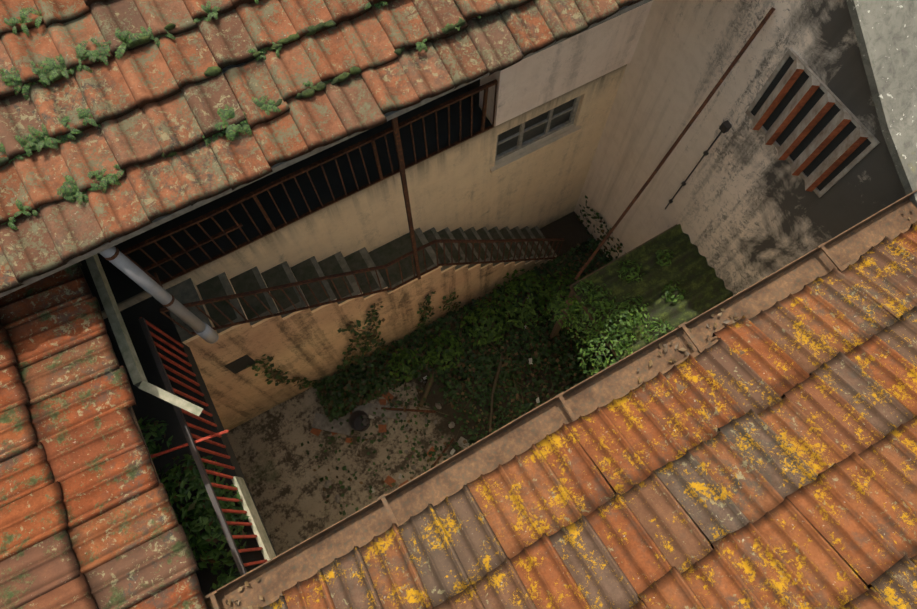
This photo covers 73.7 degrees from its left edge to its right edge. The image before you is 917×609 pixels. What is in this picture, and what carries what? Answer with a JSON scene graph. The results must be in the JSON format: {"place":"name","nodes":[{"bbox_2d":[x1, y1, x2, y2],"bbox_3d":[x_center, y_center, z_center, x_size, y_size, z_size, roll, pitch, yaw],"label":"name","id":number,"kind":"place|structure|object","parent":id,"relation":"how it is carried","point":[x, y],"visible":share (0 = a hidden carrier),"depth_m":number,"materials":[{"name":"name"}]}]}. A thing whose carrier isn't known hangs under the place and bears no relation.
{"place":"outdoors","nodes":[
{"label":"outdoors","id":0,"kind":"place"},
{"bbox_2d":[85,254,275,560],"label":"gallery timbers","id":1,"kind":"object","parent":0,"point":[122,337],"visible":0.84,"depth_m":4.39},
{"bbox_2d":[138,317,266,575],"bbox_3d":[-1.941,1.379,4.749,0.737,0.788,2.689,-28,72,-10],"label":"gallery railing","id":2,"kind":"object","parent":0,"point":[198,459],"visible":0.73,"depth_m":4.65,"materials":[{"name":"red metal"}]},
{"bbox_2d":[226,211,617,554],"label":"courtyard floor","id":3,"kind":"structure","parent":0,"point":[278,465],"depth_m":8.30,"materials":[{"name":"grey concrete"}]},
{"bbox_2d":[348,410,369,431],"bbox_3d":[-1.330,1.591,8.284,0.277,0.270,0.284,-28,72,-10],"label":"bucket","id":4,"kind":"object","parent":3,"relation":"on","point":[355,420],"visible":0.92,"depth_m":8.37,"materials":[{"name":"black plastic"}]},
{"bbox_2d":[189,293,529,524],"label":"woody stems","id":5,"kind":"object","parent":3,"relation":"on","point":[495,384],"visible":0.35,"depth_m":8.38,"materials":[{"name":"brown plant"}]},
{"bbox_2d":[185,259,552,429],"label":"stair side wall","id":6,"kind":"structure","parent":3,"relation":"on","point":[308,343],"depth_m":7.45,"materials":[{"name":"beige paint"}]},
{"bbox_2d":[224,355,255,373],"bbox_3d":[-2.395,0.636,6.702,0.260,0.340,0.056,-28,72,-10],"label":"wall vent","id":7,"kind":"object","parent":6,"relation":"attached to","point":[239,364],"depth_m":6.68,"materials":[{"name":"black metal"}]},
{"bbox_2d":[166,226,556,343],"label":"stair steps","id":8,"kind":"structure","parent":6,"relation":"on","point":[219,285],"depth_m":6.73,"materials":[{"name":"grey concrete"}]},
{"bbox_2d":[159,238,564,334],"bbox_3d":[-0.462,-0.326,7.045,4.464,3.734,0.045,-28,72,-10],"label":"stair railing","id":9,"kind":"object","parent":8,"relation":"on","point":[254,292],"visible":0.96,"depth_m":6.40,"materials":[{"name":"brown metal"}]},
{"bbox_2d":[391,117,420,279],"bbox_3d":[-0.458,-0.897,5.509,0.035,3.400,0.035,-28,72,-10],"label":"eave post","id":10,"kind":"object","parent":6,"relation":"on","point":[395,127],"visible":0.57,"depth_m":5.22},
{"bbox_2d":[310,392,434,486],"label":"broken tile shards","id":11,"kind":"object","parent":3,"relation":"on","point":[389,480],"visible":0.4,"depth_m":8.35,"materials":[{"name":"ceramic"}]},
{"bbox_2d":[324,379,454,502],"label":"floor stones","id":12,"kind":"object","parent":3,"relation":"on","point":[328,483],"visible":0.5,"depth_m":8.37,"materials":[{"name":"stone"}]},
{"bbox_2d":[312,401,472,447],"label":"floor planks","id":13,"kind":"object","parent":3,"relation":"on","point":[321,422],"visible":0.62,"depth_m":8.36,"materials":[{"name":"grey wood"}]},
{"bbox_2d":[381,407,453,468],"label":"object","id":14,"kind":"object","parent":3,"relation":"on","point":[418,410],"visible":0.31,"depth_m":8.28,"materials":[{"name":"brown wood"}]},
{"bbox_2d":[255,244,608,446],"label":"twigs and vine stems","id":15,"kind":"object","parent":3,"relation":"on","point":[497,349],"visible":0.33,"depth_m":8.50,"materials":[{"name":"brown plant"}]},
{"bbox_2d":[416,323,455,407],"bbox_3d":[-0.423,0.784,8.592,0.369,0.208,1.283,21,71,8],"label":"wooden plank","id":16,"kind":"object","parent":3,"relation":"on","point":[427,388],"visible":0.43,"depth_m":8.50,"materials":[{"name":"brown wood"}]},
{"bbox_2d":[247,195,625,519],"bbox_3d":[0.361,0.794,7.693,5.207,2.001,3.253,-28,72,-10],"label":"ivy","id":17,"kind":"object","parent":3,"relation":"on","point":[336,408],"visible":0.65,"depth_m":8.53,"materials":[{"name":"green plant"}]},
{"bbox_2d":[369,298,602,492],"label":"pale litter","id":18,"kind":"object","parent":3,"relation":"on","point":[453,450],"visible":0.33,"depth_m":8.37,"materials":[{"name":"paper"}]},
{"bbox_2d":[387,249,685,382],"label":"bushes","id":19,"kind":"object","parent":3,"relation":"on","point":[492,333],"visible":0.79,"depth_m":8.35,"materials":[{"name":"green plant"}]},
{"bbox_2d":[549,224,676,359],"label":"wooden beams","id":20,"kind":"structure","parent":3,"relation":"on","point":[557,327],"depth_m":7.08,"materials":[{"name":"brown wood"}]},
{"bbox_2d":[572,224,732,357],"bbox_3d":[2.356,0.150,6.786,1.446,0.216,1.750,-28,72,-10],"label":"lean to sheet","id":21,"kind":"object","parent":20,"relation":"on","point":[690,270],"visible":0.48,"depth_m":6.91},
{"bbox_2d":[370,340,914,588],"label":"roof deck","id":22,"kind":"structure","parent":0,"point":[866,584],"depth_m":3.20,"materials":[{"name":"brown wood"}]},
{"bbox_2d":[259,222,916,608],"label":"roof tiles","id":23,"kind":"object","parent":22,"relation":"on","point":[741,458],"visible":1,"depth_m":3.25,"materials":[{"name":"orange ceramic"}]},
{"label":"ground","id":24,"kind":"structure","parent":0,"visible":0},
{"bbox_2d":[101,64,626,318],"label":"wall","id":25,"kind":"structure","parent":24,"relation":"on","point":[458,186],"depth_m":6.81,"materials":[{"name":"beige paint"}]},
{"bbox_2d":[80,79,491,310],"bbox_3d":[-3.860,-1.102,4.295,12.000,3.580,1.738,-28,72,-10],"label":"balcony opening","id":26,"kind":"object","parent":25,"relation":"on","point":[123,286],"visible":0.19,"depth_m":5.98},
{"bbox_2d":[40,1,517,214],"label":"roof deck","id":27,"kind":"structure","parent":26,"relation":"on","point":[225,69],"depth_m":3.70,"materials":[{"name":"brown wood"}]},
{"bbox_2d":[100,246,218,343],"bbox_3d":[-2.000,-0.056,4.131,0.103,1.355,0.366,-47,76,-15],"label":"drainpipe","id":28,"kind":"object","parent":27,"relation":"attached to","point":[135,273],"visible":0.92,"depth_m":4.06,"materials":[{"name":"grey metal"}]},
{"bbox_2d":[102,246,174,306],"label":"downpipe brackets","id":29,"kind":"object","parent":28,"relation":"attached to","point":[115,255],"visible":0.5,"depth_m":4.16,"materials":[{"name":"grey metal"}]},
{"bbox_2d":[0,0,642,292],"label":"roof tiles","id":30,"kind":"object","parent":27,"relation":"on","point":[148,104],"visible":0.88,"depth_m":3.58,"materials":[{"name":"tile"}]},
{"bbox_2d":[0,20,465,165],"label":"moss cushions","id":31,"kind":"object","parent":30,"relation":"on","point":[213,71],"visible":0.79,"depth_m":3.67,"materials":[{"name":"green plant"}]},
{"bbox_2d":[0,0,480,228],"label":"fern plants","id":32,"kind":"object","parent":30,"relation":"on","point":[39,143],"visible":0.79,"depth_m":3.45,"materials":[{"name":"green plant"}]},
{"bbox_2d":[0,0,651,297],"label":"eave fascia","id":33,"kind":"structure","parent":27,"relation":"attached to","point":[158,221],"depth_m":3.66,"materials":[{"name":"brown wood"}]},
{"bbox_2d":[121,79,497,284],"bbox_3d":[-1.200,-1.108,5.589,3.567,0.687,0.047,-28,72,-10],"label":"gallery railing","id":34,"kind":"object","parent":25,"relation":"on","point":[306,169],"visible":0.9,"depth_m":5.48,"materials":[{"name":"brown metal"}]},
{"bbox_2d":[490,96,581,173],"bbox_3d":[0.877,-1.945,6.835,1.220,0.640,0.155,-28,72,-10],"label":"window","id":35,"kind":"structure","parent":25,"relation":"attached to","point":[535,134],"depth_m":6.99,"materials":[{"name":"grey glass"}]},
{"bbox_2d":[479,0,652,125],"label":"corner wall","id":36,"kind":"structure","parent":25,"relation":"on","point":[558,69],"depth_m":5.92,"materials":[{"name":"beige paint"}]},
{"bbox_2d":[574,0,905,295],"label":"wall","id":37,"kind":"structure","parent":24,"relation":"on","point":[744,209],"depth_m":5.73,"materials":[{"name":"paint"}]},
{"bbox_2d":[204,190,916,608],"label":"gutter","id":38,"kind":"object","parent":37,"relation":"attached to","point":[366,524],"visible":0.73,"depth_m":3.69,"materials":[{"name":"brown metal"}]},
{"bbox_2d":[210,209,913,608],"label":"dead leaves","id":39,"kind":"object","parent":38,"relation":"on","point":[726,321],"visible":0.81,"depth_m":3.82,"materials":[{"name":"brown plant"}]},
{"bbox_2d":[255,227,909,608],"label":"dead leaves","id":40,"kind":"object","parent":38,"relation":"on","point":[697,353],"depth_m":3.71,"materials":[{"name":"plant"}]},
{"bbox_2d":[575,7,774,279],"bbox_3d":[1.845,-1.248,5.746,1.437,2.885,0.042,-42,75,-14],"label":"pipe","id":41,"kind":"object","parent":37,"relation":"attached to","point":[726,73],"visible":0.96,"depth_m":5.38,"materials":[{"name":"brown metal"}]},
{"bbox_2d":[665,120,731,208],"bbox_3d":[2.438,-1.371,6.367,0.060,1.680,0.118,-28,72,-10],"label":"cable","id":42,"kind":"object","parent":37,"relation":"attached to","point":[725,126],"depth_m":5.95,"materials":[{"name":"black rubber"}]},
{"bbox_2d":[745,48,879,197],"bbox_3d":[2.735,-1.406,4.824,0.133,0.750,0.970,-28,72,-10],"label":"louvre vent","id":43,"kind":"object","parent":37,"relation":"attached to","point":[820,137],"visible":0.94,"depth_m":4.76,"materials":[{"name":"grey concrete"}]},
{"bbox_2d":[847,0,916,206],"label":"concrete roof","id":44,"kind":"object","parent":37,"relation":"on","point":[885,33],"visible":1,"depth_m":4.07,"materials":[{"name":"grey concrete"}]},
{"bbox_3d":[-0.805,5.856,5.304,0.300,2.900,12.000,-28,72,-10],"label":"wall","id":45,"kind":"object","parent":24,"relation":"on","visible":0},
{"bbox_2d":[104,296,277,596],"bbox_3d":[-1.118,4.039,2.777,1.862,3.100,13.750,-28,72,-10],"label":"gallery interior","id":46,"kind":"object","parent":45,"relation":"on","point":[151,406],"depth_m":5.37,"materials":[{"name":"black"}]},
{"bbox_2d":[7,307,207,607],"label":"roof deck","id":47,"kind":"structure","parent":46,"relation":"on","point":[130,409],"depth_m":3.65,"materials":[{"name":"brown wood"}]},
{"bbox_2d":[0,261,207,608],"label":"tiled roof","id":48,"kind":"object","parent":47,"relation":"on","point":[88,519],"visible":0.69,"depth_m":3.37,"materials":[{"name":"tile"}]},
{"bbox_2d":[138,415,248,591],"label":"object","id":49,"kind":"object","parent":46,"relation":"in","point":[200,508],"visible":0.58,"depth_m":4.73,"materials":[{"name":"green plant"}]}
]}

